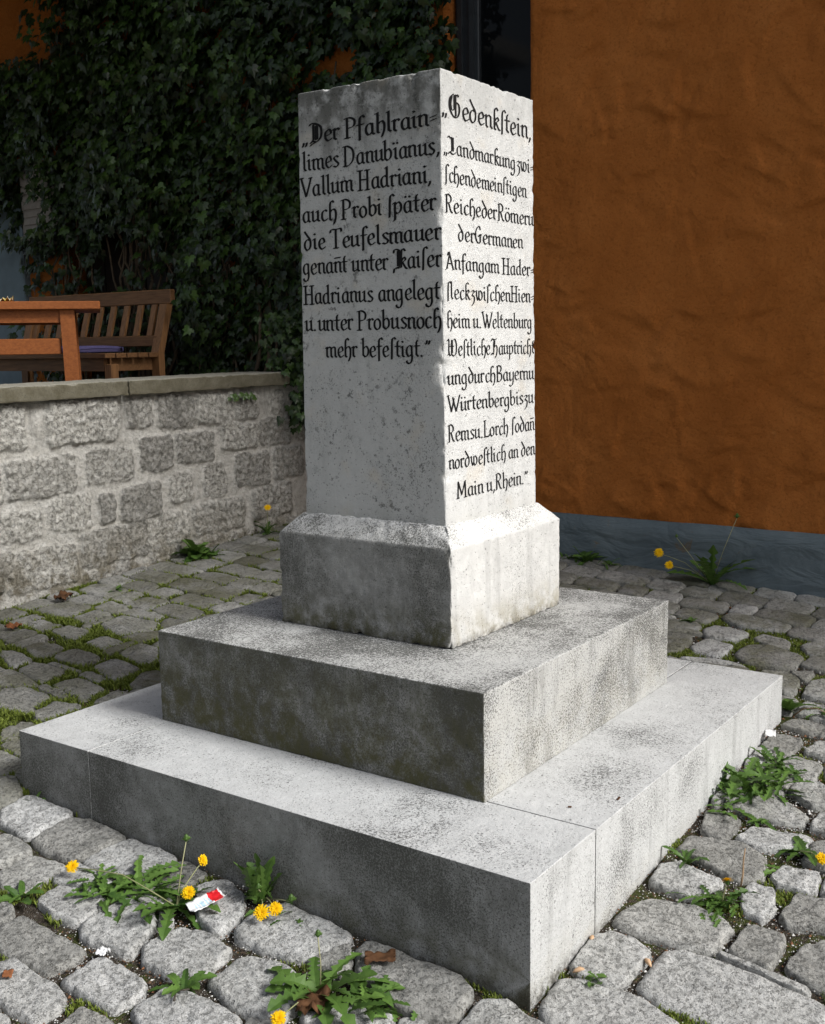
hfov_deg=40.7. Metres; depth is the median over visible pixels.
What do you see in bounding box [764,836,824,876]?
dandelion
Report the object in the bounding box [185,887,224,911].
sweet wrapper
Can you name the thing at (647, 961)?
bud scale
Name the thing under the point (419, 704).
memorial stone
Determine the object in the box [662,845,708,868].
weed tuft
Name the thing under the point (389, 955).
dead leaf
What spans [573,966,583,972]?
bud scale
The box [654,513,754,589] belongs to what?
dandelion
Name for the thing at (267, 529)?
dandelion
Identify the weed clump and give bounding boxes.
[170,538,224,562]
[706,745,813,819]
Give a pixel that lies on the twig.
(174, 998)
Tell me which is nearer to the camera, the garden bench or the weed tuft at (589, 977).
the weed tuft at (589, 977)
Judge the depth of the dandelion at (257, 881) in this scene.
3.02 m
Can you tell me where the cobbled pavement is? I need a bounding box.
[0,526,824,1023]
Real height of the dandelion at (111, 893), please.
0.233 m
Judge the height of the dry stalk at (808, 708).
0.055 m
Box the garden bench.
[0,289,174,382]
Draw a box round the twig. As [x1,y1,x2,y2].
[173,988,189,1001]
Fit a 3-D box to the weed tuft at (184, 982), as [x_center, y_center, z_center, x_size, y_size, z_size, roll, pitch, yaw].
[-0.559,1.160,2.719,0.131,0.062,0.135,-8,11,-40]
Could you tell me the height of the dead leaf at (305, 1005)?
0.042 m
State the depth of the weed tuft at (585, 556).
6.21 m
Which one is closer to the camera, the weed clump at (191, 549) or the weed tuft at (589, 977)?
the weed tuft at (589, 977)
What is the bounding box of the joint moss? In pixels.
[0,523,824,1023]
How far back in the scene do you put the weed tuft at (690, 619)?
5.24 m
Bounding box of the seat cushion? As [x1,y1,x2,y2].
[62,345,123,352]
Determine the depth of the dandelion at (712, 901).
3.02 m
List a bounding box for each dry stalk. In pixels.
[740,848,745,887]
[793,708,824,715]
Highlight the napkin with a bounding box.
[0,296,13,300]
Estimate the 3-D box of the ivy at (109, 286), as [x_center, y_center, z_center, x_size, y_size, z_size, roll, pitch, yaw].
[-1.983,-1.875,8.375,1.410,2.210,0.075,5,10,35]
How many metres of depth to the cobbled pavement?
3.06 m
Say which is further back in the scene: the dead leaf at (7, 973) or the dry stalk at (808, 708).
the dry stalk at (808, 708)
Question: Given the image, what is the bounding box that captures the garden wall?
[0,371,306,609]
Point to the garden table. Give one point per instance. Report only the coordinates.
(63, 314)
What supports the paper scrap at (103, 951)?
on the cobbled pavement
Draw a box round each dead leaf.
[1,969,13,977]
[4,622,22,628]
[53,590,73,600]
[295,984,330,1014]
[364,948,395,964]
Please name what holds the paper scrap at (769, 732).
on the cobbled pavement
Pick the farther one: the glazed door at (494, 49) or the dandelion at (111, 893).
the glazed door at (494, 49)
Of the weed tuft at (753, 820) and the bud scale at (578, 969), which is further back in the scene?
the weed tuft at (753, 820)
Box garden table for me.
[0,301,99,380]
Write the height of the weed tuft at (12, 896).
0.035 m
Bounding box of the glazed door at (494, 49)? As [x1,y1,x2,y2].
[455,0,530,99]
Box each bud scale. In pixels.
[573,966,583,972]
[644,958,651,966]
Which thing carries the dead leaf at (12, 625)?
on the cobbled pavement
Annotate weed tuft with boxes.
[0,880,43,904]
[148,968,216,996]
[559,546,621,569]
[583,971,606,987]
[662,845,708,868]
[680,617,697,622]
[743,813,775,830]
[781,699,824,717]
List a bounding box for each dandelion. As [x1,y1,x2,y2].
[64,834,220,940]
[234,853,302,927]
[254,505,279,534]
[265,929,417,1023]
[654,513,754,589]
[665,878,759,927]
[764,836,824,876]
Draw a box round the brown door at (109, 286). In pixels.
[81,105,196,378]
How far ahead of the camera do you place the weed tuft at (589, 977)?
2.73 m
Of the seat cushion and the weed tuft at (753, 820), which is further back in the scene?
the seat cushion
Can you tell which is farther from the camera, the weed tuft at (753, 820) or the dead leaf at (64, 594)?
the dead leaf at (64, 594)
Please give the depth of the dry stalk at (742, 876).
3.12 m
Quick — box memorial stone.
[19,68,782,1011]
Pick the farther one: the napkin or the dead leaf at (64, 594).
the napkin
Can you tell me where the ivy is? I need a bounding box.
[0,0,459,434]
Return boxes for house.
[0,0,824,597]
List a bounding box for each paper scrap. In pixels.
[95,946,110,956]
[765,729,775,736]
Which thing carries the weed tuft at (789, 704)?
on the cobbled pavement
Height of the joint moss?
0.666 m

